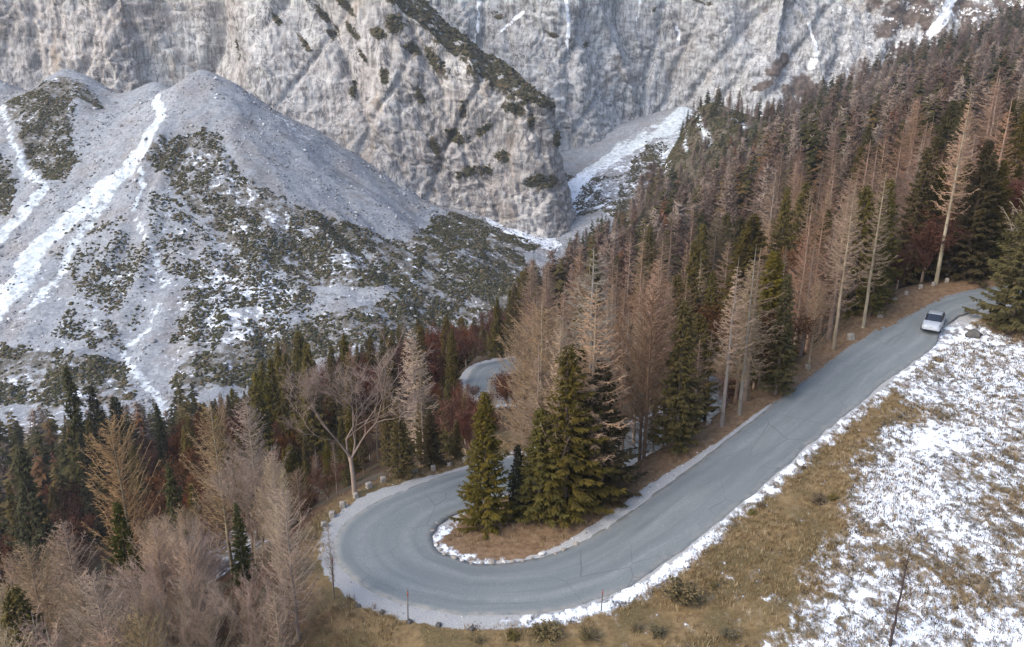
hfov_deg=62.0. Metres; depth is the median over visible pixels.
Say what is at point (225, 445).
spruce tree
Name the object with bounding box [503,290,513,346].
spruce tree
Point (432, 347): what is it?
withered beech
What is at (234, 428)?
withered beech
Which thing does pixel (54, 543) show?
bare larch
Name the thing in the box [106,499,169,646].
spruce tree
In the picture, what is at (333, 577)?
marker pole
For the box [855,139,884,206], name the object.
bare larch
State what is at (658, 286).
bare larch
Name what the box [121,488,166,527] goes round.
withered beech
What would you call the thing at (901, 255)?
withered beech
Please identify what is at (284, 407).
spruce tree
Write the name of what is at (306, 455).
spruce tree
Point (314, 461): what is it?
bare larch
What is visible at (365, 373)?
withered beech
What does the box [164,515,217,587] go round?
bare broadleaf tree
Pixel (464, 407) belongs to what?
withered beech
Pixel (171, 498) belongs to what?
spruce tree
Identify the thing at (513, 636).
verge bush
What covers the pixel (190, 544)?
bare larch
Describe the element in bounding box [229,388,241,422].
spruce tree
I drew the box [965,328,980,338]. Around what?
boulder
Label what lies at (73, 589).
bare broadleaf tree
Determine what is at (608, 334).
bare larch
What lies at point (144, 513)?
withered beech
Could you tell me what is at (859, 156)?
spruce tree
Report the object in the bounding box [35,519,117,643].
bare larch
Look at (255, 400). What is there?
spruce tree
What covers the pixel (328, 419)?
withered beech
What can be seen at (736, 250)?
spruce tree
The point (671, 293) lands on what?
bare larch
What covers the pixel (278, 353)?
spruce tree
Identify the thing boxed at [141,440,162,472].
withered beech
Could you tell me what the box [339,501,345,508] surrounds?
guard stone
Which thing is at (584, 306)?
bare larch
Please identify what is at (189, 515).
bare larch
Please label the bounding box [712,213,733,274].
spruce tree
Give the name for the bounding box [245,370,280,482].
spruce tree
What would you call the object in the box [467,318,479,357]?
spruce tree
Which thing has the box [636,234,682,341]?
bare larch
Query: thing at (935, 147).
spruce tree
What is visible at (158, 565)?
bare larch
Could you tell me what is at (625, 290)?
bare larch
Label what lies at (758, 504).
verge bush
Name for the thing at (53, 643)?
bare larch
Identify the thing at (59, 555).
bare larch
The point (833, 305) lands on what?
bare larch
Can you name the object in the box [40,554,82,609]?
bare larch
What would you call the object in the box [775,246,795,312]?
bare larch
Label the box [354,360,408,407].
withered beech
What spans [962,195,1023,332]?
spruce tree
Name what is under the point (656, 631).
verge bush
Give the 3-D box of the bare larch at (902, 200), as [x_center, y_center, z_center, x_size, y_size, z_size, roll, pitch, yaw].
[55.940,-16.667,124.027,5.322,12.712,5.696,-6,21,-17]
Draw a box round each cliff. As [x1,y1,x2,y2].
[0,0,575,238]
[426,0,1023,151]
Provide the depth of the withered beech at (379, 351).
173.10 m
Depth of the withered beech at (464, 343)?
190.19 m
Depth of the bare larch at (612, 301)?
102.42 m
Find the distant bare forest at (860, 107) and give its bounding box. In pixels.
[0,5,1023,537]
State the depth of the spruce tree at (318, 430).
121.31 m
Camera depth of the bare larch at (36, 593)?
56.35 m
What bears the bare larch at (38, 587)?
on the ground at (616, 150)
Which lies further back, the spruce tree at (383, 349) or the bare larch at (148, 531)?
the spruce tree at (383, 349)
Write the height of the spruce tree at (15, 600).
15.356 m
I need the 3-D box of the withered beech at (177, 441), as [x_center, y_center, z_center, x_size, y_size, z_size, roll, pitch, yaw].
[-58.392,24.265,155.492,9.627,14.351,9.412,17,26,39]
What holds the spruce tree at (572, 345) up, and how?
on the ground at (616, 150)
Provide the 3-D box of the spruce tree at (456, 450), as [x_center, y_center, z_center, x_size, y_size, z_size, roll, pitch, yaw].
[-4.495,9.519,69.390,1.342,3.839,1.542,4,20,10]
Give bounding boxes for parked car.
[920,310,945,332]
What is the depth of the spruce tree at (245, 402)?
140.72 m
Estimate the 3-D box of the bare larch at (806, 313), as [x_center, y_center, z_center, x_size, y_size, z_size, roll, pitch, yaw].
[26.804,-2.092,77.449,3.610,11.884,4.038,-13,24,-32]
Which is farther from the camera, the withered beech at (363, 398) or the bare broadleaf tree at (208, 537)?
the withered beech at (363, 398)
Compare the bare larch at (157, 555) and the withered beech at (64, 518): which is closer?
the bare larch at (157, 555)
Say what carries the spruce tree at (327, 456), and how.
on the ground at (616, 150)
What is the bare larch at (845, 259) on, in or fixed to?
on the ground at (616, 150)
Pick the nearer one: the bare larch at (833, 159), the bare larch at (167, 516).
the bare larch at (167, 516)
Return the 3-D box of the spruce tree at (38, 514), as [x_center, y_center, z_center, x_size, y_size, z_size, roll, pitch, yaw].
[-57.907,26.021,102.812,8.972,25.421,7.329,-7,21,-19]
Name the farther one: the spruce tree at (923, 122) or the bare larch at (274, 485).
the spruce tree at (923, 122)
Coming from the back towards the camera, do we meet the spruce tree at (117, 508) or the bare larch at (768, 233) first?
the bare larch at (768, 233)
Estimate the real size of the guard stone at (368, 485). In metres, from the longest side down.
0.936 x 0.478 x 0.440 m
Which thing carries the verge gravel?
on the ground at (616, 150)
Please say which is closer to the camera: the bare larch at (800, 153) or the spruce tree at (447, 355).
the spruce tree at (447, 355)
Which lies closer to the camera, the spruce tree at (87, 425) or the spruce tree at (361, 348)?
the spruce tree at (87, 425)
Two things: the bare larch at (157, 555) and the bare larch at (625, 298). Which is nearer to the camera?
the bare larch at (157, 555)
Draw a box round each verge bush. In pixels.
[472,635,483,645]
[505,628,519,642]
[529,618,564,644]
[574,621,603,644]
[628,621,646,632]
[649,624,665,638]
[659,572,704,604]
[709,581,719,589]
[717,624,737,638]
[748,508,755,514]
[755,502,765,507]
[806,491,825,504]
[828,492,841,500]
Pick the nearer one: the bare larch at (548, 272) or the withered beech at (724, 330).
the withered beech at (724, 330)
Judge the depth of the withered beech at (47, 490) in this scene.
142.50 m
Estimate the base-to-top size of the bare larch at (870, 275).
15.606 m
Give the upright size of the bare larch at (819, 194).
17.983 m
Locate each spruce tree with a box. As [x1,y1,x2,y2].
[0,573,9,633]
[0,584,51,646]
[4,444,65,582]
[4,481,39,574]
[14,535,24,582]
[41,513,69,566]
[46,485,71,547]
[61,366,112,521]
[77,433,113,545]
[84,384,116,501]
[84,419,114,530]
[104,396,158,510]
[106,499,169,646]
[127,441,151,530]
[154,402,175,490]
[162,463,199,550]
[177,424,189,488]
[179,428,202,508]
[183,529,205,596]
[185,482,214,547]
[186,417,201,469]
[198,402,208,456]
[206,401,232,467]
[206,415,237,514]
[225,394,235,461]
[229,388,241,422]
[229,502,258,586]
[234,429,256,526]
[240,395,249,435]
[241,384,252,454]
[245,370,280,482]
[247,383,281,508]
[257,360,272,419]
[262,359,282,427]
[272,361,288,430]
[273,342,282,391]
[273,353,313,468]
[281,448,288,479]
[283,445,313,533]
[285,443,303,484]
[290,331,332,435]
[294,342,338,468]
[298,341,326,440]
[301,436,315,479]
[302,459,313,493]
[321,437,339,486]
[324,345,343,439]
[334,361,351,446]
[335,418,351,475]
[337,331,355,401]
[337,363,364,454]
[338,340,346,360]
[340,446,357,487]
[342,403,364,473]
[353,345,362,409]
[357,429,369,473]
[359,345,365,356]
[361,338,370,360]
[362,335,378,413]
[366,328,404,431]
[374,338,406,439]
[377,395,397,467]
[384,400,418,478]
[388,333,396,348]
[395,408,414,458]
[396,323,404,350]
[404,325,436,423]
[410,319,425,384]
[412,381,432,456]
[412,411,453,467]
[436,317,458,391]
[436,394,446,441]
[439,379,457,457]
[442,332,457,383]
[446,328,461,396]
[448,391,522,539]
[448,420,464,459]
[457,316,475,368]
[461,395,469,441]
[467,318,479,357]
[476,317,487,356]
[486,297,508,357]
[486,336,496,352]
[502,282,521,354]
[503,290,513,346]
[504,445,531,522]
[505,270,525,341]
[507,408,569,527]
[508,338,544,428]
[509,267,529,341]
[517,298,531,351]
[525,345,626,528]
[534,307,554,395]
[552,344,585,493]
[562,359,649,508]
[570,291,587,348]
[573,346,595,485]
[575,250,607,334]
[584,287,604,344]
[606,255,621,317]
[615,320,636,384]
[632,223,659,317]
[647,300,710,454]
[648,406,660,451]
[657,274,697,386]
[660,311,723,438]
[680,240,705,351]
[686,221,709,311]
[694,268,721,357]
[703,244,722,306]
[705,212,776,351]
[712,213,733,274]
[716,215,745,290]
[721,230,751,308]
[721,241,750,307]
[724,251,798,388]
[759,272,798,395]
[760,220,779,260]
[764,184,796,291]
[787,180,814,294]
[791,231,826,311]
[793,232,836,318]
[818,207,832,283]
[821,184,898,318]
[833,145,894,225]
[835,146,865,228]
[838,124,875,211]
[849,178,904,297]
[856,215,890,316]
[872,172,883,220]
[886,120,907,209]
[888,147,939,285]
[892,113,931,187]
[897,136,943,214]
[906,165,955,281]
[927,138,1010,286]
[931,100,961,160]
[936,99,976,179]
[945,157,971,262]
[962,158,1015,274]
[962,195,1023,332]
[966,157,1010,255]
[993,99,1021,171]
[1003,110,1023,218]
[1009,203,1023,239]
[1010,99,1023,140]
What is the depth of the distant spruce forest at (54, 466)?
195.55 m
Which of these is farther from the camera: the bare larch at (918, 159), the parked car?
the bare larch at (918, 159)
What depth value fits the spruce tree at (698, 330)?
73.35 m
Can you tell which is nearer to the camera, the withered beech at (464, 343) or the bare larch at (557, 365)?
the bare larch at (557, 365)
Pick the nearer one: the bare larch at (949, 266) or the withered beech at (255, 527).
the withered beech at (255, 527)
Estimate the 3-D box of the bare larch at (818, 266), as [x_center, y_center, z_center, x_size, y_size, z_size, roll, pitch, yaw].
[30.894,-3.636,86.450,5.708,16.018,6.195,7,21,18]
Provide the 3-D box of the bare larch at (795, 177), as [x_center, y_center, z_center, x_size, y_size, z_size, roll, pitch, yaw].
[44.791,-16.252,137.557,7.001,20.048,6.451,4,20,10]
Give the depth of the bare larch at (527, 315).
82.86 m
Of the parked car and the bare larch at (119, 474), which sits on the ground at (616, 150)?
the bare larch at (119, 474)
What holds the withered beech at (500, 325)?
on the ground at (616, 150)
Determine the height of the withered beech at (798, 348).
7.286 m
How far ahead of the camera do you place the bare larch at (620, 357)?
65.03 m
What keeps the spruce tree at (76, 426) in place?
on the ground at (616, 150)
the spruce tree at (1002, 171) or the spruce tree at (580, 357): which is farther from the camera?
the spruce tree at (1002, 171)
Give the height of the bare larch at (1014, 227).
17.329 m
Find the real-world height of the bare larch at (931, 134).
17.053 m
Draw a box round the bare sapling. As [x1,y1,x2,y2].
[885,548,918,646]
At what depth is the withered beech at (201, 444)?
153.04 m
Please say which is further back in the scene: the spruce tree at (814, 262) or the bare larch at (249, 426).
the spruce tree at (814, 262)
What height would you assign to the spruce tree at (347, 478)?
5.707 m
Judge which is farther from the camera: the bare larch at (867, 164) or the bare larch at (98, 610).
the bare larch at (867, 164)
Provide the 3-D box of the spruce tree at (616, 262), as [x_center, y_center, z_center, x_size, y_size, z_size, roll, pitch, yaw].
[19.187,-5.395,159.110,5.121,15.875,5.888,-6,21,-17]
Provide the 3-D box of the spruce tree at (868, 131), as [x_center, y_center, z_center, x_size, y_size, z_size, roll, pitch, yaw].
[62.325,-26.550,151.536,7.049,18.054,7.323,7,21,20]
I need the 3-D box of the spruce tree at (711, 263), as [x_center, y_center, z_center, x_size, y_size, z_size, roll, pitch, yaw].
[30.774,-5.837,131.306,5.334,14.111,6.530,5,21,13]
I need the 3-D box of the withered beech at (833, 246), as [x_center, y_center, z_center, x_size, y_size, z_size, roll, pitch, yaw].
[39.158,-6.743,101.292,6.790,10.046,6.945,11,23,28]
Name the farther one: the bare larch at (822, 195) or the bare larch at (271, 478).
the bare larch at (822, 195)
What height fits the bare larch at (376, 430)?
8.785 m
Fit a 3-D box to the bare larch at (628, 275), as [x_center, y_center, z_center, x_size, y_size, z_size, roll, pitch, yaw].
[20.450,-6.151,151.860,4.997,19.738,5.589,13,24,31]
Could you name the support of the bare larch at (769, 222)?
on the ground at (616, 150)
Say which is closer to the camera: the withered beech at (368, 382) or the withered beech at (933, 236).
the withered beech at (933, 236)
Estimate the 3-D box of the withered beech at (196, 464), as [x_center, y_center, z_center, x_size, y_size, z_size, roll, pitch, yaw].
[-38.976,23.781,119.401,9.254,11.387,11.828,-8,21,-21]
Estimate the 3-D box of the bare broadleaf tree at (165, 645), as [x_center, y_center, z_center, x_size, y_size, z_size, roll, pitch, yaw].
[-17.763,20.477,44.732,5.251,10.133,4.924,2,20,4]
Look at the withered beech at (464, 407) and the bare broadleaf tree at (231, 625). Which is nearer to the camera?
the bare broadleaf tree at (231, 625)
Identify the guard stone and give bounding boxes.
[321,521,326,528]
[329,510,334,517]
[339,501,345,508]
[353,492,358,498]
[365,481,372,488]
[380,476,385,482]
[435,622,441,627]
[847,333,854,340]
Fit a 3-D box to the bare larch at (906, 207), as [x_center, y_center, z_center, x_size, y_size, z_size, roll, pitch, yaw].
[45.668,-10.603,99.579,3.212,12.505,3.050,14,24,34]
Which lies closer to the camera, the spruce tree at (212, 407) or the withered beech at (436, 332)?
the spruce tree at (212, 407)
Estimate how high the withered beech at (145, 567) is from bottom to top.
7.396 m
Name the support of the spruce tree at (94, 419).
on the ground at (616, 150)
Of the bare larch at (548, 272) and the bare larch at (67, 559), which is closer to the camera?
the bare larch at (67, 559)
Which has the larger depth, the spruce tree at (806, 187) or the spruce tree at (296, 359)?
the spruce tree at (296, 359)
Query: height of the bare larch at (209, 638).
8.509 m
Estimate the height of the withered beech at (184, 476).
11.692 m
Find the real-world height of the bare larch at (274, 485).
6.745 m
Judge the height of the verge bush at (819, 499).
0.799 m
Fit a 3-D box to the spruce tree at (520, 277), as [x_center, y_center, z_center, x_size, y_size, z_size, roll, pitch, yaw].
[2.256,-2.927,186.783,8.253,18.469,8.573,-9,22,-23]
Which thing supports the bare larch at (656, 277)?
on the ground at (616, 150)
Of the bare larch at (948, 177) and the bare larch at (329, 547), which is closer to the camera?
the bare larch at (329, 547)
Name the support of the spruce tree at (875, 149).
on the ground at (616, 150)
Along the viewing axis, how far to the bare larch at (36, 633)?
48.02 m
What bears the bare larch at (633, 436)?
on the ground at (616, 150)
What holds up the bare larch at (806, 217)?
on the ground at (616, 150)
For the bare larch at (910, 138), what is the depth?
142.18 m
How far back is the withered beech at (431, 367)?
125.77 m
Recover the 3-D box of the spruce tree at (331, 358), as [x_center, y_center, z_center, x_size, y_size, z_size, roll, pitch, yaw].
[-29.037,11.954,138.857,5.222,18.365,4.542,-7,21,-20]
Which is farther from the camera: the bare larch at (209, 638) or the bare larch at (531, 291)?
the bare larch at (531, 291)
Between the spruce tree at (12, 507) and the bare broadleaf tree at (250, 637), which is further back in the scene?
the spruce tree at (12, 507)
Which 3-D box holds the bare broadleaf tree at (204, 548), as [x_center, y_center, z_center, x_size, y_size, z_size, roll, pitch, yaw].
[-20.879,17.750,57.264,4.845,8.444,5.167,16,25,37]
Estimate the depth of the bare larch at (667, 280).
134.05 m
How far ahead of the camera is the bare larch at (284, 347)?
177.55 m
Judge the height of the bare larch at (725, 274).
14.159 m
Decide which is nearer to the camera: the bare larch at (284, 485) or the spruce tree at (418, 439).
the bare larch at (284, 485)
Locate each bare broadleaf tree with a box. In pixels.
[39,556,109,632]
[50,622,74,644]
[58,595,133,646]
[76,568,136,641]
[84,588,179,646]
[89,548,203,646]
[89,603,170,646]
[97,587,170,644]
[104,586,155,645]
[107,513,224,615]
[113,562,233,646]
[113,582,156,640]
[133,621,223,646]
[150,496,204,536]
[154,510,202,543]
[160,516,232,599]
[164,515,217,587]
[171,572,245,646]
[174,526,222,607]
[180,628,256,646]
[193,454,269,547]
[202,448,275,569]
[202,599,303,646]
[208,559,299,646]
[214,448,279,554]
[249,517,316,616]
[275,318,441,494]
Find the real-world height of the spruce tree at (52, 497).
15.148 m
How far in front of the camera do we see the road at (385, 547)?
58.29 m
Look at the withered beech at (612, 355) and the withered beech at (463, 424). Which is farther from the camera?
the withered beech at (612, 355)
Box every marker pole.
[331,556,334,597]
[407,589,408,619]
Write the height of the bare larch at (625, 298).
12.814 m
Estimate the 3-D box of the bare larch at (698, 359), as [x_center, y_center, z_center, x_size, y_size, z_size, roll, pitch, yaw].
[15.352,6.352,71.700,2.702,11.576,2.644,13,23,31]
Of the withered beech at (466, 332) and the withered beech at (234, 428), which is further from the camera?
the withered beech at (466, 332)
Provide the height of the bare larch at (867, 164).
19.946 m
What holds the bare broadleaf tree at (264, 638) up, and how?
on the ground at (616, 150)
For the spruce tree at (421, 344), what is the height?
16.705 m
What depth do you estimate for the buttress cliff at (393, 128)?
450.94 m
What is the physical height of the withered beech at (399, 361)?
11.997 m
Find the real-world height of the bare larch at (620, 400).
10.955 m
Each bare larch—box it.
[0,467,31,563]
[0,540,71,646]
[0,552,40,633]
[0,571,25,638]
[0,583,39,645]
[0,623,36,646]
[7,577,68,645]
[7,606,72,646]
[13,616,83,646]
[19,567,66,632]
[21,601,64,644]
[29,602,75,644]
[32,567,79,639]
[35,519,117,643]
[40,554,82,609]
[41,534,80,587]
[43,540,98,624]
[45,575,121,646]
[49,566,118,643]
[55,605,115,646]
[56,543,95,597]
[61,567,138,646]
[74,407,164,572]
[80,615,127,646]
[106,603,181,646]
[125,425,148,498]
[126,515,193,646]
[131,589,177,646]
[134,518,162,556]
[138,534,180,626]
[141,525,182,639]
[148,513,187,628]
[159,538,226,646]
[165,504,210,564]
[165,532,222,643]
[165,578,220,646]
[178,398,257,574]
[185,509,211,553]
[195,618,232,646]
[209,396,293,554]
[216,395,235,456]
[237,581,271,646]
[244,477,290,549]
[248,446,299,535]
[248,478,325,641]
[253,456,293,538]
[255,483,284,546]
[258,589,307,646]
[263,472,290,547]
[266,504,293,582]
[275,334,294,374]
[276,466,297,531]
[285,467,312,520]
[310,452,324,495]
[323,517,336,598]
[329,442,338,493]
[336,341,374,445]
[371,409,379,461]
[388,326,438,451]
[413,367,431,453]
[461,386,469,424]
[482,375,500,414]
[488,295,590,461]
[494,317,554,471]
[503,350,560,492]
[508,274,540,352]
[508,299,554,417]
[512,300,530,371]
[514,255,554,318]
[514,294,534,352]
[521,302,555,431]
[531,320,577,469]
[531,325,557,409]
[533,270,559,324]
[534,266,561,315]
[539,288,560,393]
[546,249,645,455]
[547,287,634,497]
[548,304,562,381]
[550,280,576,381]
[550,294,577,383]
[555,246,605,348]
[560,264,577,319]
[568,269,616,384]
[598,300,619,385]
[601,239,623,326]
[601,266,626,343]
[603,280,621,344]
[606,306,637,445]
[608,299,643,449]
[609,280,634,369]
[609,316,679,461]
[610,361,639,458]
[612,295,633,396]
[614,283,684,458]
[616,283,632,334]
[618,237,641,315]
[619,240,655,325]
[619,302,645,443]
[627,280,657,358]
[629,258,678,404]
[630,272,672,391]
[631,298,643,349]
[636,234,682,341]
[645,258,664,314]
[648,336,675,446]
[651,278,680,387]
[653,212,684,292]
[657,264,672,344]
[659,280,707,412]
[677,246,689,284]
[680,210,701,277]
[683,341,707,428]
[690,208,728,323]
[691,258,709,307]
[700,335,729,420]
[709,276,771,401]
[712,244,779,415]
[712,260,756,426]
[713,353,738,409]
[715,240,734,301]
[720,249,784,401]
[746,152,795,242]
[747,195,762,227]
[755,221,773,273]
[758,173,783,233]
[759,220,772,273]
[760,215,784,264]
[760,224,777,270]
[774,162,807,248]
[774,170,817,249]
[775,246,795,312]
[776,140,816,230]
[783,202,829,357]
[785,186,816,256]
[787,236,818,344]
[787,284,805,341]
[791,210,837,350]
[793,237,830,357]
[798,281,833,371]
[805,217,848,333]
[808,174,868,340]
[810,129,849,195]
[810,158,829,237]
[811,183,837,230]
[814,152,845,229]
[814,164,841,236]
[815,175,832,221]
[815,236,856,337]
[823,196,854,314]
[824,176,863,349]
[824,199,835,236]
[832,196,866,307]
[835,139,880,234]
[835,167,865,232]
[842,154,886,236]
[854,171,897,327]
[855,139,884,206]
[859,129,921,251]
[867,164,916,253]
[867,191,901,272]
[873,138,894,202]
[880,100,938,209]
[889,99,924,202]
[891,139,932,244]
[892,169,910,247]
[895,180,914,238]
[896,121,935,244]
[901,139,935,209]
[916,118,938,155]
[930,93,979,284]
[931,108,979,184]
[933,149,954,223]
[936,183,975,275]
[942,116,977,180]
[948,135,978,210]
[970,69,1005,146]
[972,77,1005,159]
[972,97,1018,221]
[972,111,985,141]
[975,105,1004,164]
[996,81,1023,138]
[1000,188,1023,259]
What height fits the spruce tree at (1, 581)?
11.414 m
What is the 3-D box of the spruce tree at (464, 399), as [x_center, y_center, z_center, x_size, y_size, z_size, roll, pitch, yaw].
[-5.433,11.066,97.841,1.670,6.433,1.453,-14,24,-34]
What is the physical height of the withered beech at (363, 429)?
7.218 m
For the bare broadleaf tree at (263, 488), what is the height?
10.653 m
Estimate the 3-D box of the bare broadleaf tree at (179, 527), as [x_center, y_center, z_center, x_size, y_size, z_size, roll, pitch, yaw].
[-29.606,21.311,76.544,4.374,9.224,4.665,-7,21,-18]
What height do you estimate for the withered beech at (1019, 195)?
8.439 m
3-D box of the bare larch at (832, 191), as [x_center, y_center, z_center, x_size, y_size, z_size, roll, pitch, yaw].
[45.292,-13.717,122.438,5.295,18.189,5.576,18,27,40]
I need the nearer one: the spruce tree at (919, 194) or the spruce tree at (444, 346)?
the spruce tree at (919, 194)
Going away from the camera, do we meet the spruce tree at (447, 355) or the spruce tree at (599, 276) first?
the spruce tree at (447, 355)
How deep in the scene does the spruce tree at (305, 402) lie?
129.06 m
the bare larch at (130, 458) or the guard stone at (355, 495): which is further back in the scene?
the bare larch at (130, 458)
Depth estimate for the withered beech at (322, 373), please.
151.29 m
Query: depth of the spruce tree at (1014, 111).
115.84 m
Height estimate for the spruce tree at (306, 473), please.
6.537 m
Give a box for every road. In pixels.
[334,285,1021,615]
[465,358,518,404]
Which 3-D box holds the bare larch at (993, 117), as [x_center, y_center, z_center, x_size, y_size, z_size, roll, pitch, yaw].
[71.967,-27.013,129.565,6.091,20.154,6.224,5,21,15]
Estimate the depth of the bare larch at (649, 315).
92.60 m
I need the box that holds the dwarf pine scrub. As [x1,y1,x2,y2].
[0,0,789,407]
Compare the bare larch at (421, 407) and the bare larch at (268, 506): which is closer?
the bare larch at (268, 506)
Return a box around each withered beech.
[0,511,98,566]
[0,553,12,595]
[5,505,67,550]
[23,509,76,533]
[38,481,85,518]
[39,475,105,545]
[67,546,88,577]
[103,492,166,528]
[106,473,157,508]
[110,504,181,553]
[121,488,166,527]
[135,437,158,471]
[136,445,217,516]
[138,558,168,591]
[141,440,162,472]
[143,430,177,473]
[144,504,223,546]
[158,461,230,508]
[165,408,204,445]
[165,433,199,461]
[166,414,208,459]
[178,454,208,478]
[179,491,214,517]
[192,433,208,454]
[195,446,248,519]
[197,416,247,454]
[222,406,243,422]
[225,414,263,438]
[226,401,242,418]
[239,514,267,540]
[240,415,294,462]
[246,425,296,461]
[263,429,302,462]
[265,488,321,522]
[274,384,334,421]
[304,403,335,431]
[304,484,321,504]
[305,460,346,500]
[309,454,323,471]
[316,354,368,399]
[316,360,368,413]
[322,353,343,370]
[330,368,410,426]
[345,414,384,460]
[352,344,405,367]
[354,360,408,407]
[356,364,379,414]
[357,380,404,438]
[374,351,444,399]
[378,350,415,400]
[384,337,414,365]
[384,349,411,400]
[398,350,446,393]
[411,321,461,349]
[414,326,447,401]
[427,350,447,403]
[427,379,479,411]
[431,388,497,453]
[435,342,468,370]
[436,393,478,444]
[437,322,480,358]
[441,390,478,414]
[445,325,483,366]
[449,324,473,358]
[450,408,502,447]
[456,329,472,368]
[469,406,501,446]
[477,306,507,342]
[487,307,518,355]
[487,366,529,433]
[578,335,633,376]
[625,298,637,333]
[628,279,727,323]
[693,298,818,385]
[711,313,742,345]
[716,376,751,404]
[755,344,808,370]
[761,231,830,284]
[824,233,866,266]
[886,242,932,288]
[899,203,972,282]
[900,146,978,177]
[925,164,1008,218]
[967,143,999,171]
[969,134,1022,158]
[997,180,1023,225]
[1005,176,1023,230]
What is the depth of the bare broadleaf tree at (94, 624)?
51.95 m
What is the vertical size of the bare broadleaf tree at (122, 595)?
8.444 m
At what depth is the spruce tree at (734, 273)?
114.37 m
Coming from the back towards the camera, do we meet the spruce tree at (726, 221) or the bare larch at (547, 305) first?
the spruce tree at (726, 221)
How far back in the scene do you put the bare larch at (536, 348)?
73.08 m
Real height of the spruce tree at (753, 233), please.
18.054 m
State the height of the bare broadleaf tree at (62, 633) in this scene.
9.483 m
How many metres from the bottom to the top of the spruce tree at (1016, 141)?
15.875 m
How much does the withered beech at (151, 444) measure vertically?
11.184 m
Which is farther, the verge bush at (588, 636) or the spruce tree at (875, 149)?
the spruce tree at (875, 149)
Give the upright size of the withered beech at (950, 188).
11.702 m
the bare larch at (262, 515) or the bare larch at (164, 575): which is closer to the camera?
the bare larch at (164, 575)
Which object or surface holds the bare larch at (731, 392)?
on the ground at (616, 150)
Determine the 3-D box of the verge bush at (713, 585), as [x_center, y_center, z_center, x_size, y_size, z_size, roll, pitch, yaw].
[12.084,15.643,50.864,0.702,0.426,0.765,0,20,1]
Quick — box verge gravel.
[324,313,1023,646]
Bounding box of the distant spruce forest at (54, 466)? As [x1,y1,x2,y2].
[0,0,1023,576]
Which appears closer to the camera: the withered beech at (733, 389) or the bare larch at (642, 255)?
the withered beech at (733, 389)
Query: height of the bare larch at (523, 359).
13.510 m
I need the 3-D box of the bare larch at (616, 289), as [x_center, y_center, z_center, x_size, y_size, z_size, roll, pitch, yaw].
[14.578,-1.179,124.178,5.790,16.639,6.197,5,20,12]
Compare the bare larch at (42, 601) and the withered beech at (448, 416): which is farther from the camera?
the withered beech at (448, 416)
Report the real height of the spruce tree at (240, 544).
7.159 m
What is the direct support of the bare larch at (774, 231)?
on the ground at (616, 150)
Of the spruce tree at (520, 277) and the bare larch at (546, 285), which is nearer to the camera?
the bare larch at (546, 285)
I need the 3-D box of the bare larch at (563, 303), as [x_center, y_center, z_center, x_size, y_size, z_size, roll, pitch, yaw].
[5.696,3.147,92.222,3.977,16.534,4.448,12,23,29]
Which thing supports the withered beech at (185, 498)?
on the ground at (616, 150)
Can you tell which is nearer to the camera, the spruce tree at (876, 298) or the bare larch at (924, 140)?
the spruce tree at (876, 298)
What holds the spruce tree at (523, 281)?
on the ground at (616, 150)
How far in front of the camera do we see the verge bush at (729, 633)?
46.50 m
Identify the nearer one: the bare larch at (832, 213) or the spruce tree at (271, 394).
the bare larch at (832, 213)
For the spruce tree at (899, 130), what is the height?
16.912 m
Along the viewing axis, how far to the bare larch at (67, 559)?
78.37 m
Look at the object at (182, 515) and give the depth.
74.18 m
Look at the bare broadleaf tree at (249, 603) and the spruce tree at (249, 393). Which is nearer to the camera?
the bare broadleaf tree at (249, 603)
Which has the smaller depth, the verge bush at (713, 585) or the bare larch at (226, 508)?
the verge bush at (713, 585)
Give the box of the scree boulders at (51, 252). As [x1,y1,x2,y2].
[0,69,611,420]
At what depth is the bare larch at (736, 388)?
72.69 m
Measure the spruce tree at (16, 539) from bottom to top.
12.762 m
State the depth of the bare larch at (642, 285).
105.08 m
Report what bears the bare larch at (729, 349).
on the ground at (616, 150)
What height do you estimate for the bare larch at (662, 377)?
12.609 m
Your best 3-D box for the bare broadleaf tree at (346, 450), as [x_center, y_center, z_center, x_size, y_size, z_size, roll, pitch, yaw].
[-9.971,7.373,59.790,11.249,13.251,11.997,17,26,39]
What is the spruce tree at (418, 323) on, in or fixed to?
on the ground at (616, 150)
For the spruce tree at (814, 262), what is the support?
on the ground at (616, 150)
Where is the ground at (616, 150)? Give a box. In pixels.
[0,14,1023,646]
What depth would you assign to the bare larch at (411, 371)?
98.90 m
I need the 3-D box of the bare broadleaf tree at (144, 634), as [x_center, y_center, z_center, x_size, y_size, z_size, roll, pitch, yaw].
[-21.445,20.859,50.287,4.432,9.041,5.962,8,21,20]
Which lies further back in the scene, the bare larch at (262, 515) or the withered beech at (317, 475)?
the withered beech at (317, 475)
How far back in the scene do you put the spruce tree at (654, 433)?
74.71 m
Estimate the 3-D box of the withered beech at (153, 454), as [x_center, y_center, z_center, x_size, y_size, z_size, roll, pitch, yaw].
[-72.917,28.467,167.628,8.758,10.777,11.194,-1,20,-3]
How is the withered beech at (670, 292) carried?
on the ground at (616, 150)
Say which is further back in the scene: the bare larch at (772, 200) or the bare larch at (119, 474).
the bare larch at (772, 200)
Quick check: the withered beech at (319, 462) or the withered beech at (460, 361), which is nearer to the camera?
the withered beech at (319, 462)
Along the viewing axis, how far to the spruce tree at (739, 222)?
144.62 m
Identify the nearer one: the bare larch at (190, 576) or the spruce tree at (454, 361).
the bare larch at (190, 576)
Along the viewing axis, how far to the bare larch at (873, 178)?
100.89 m

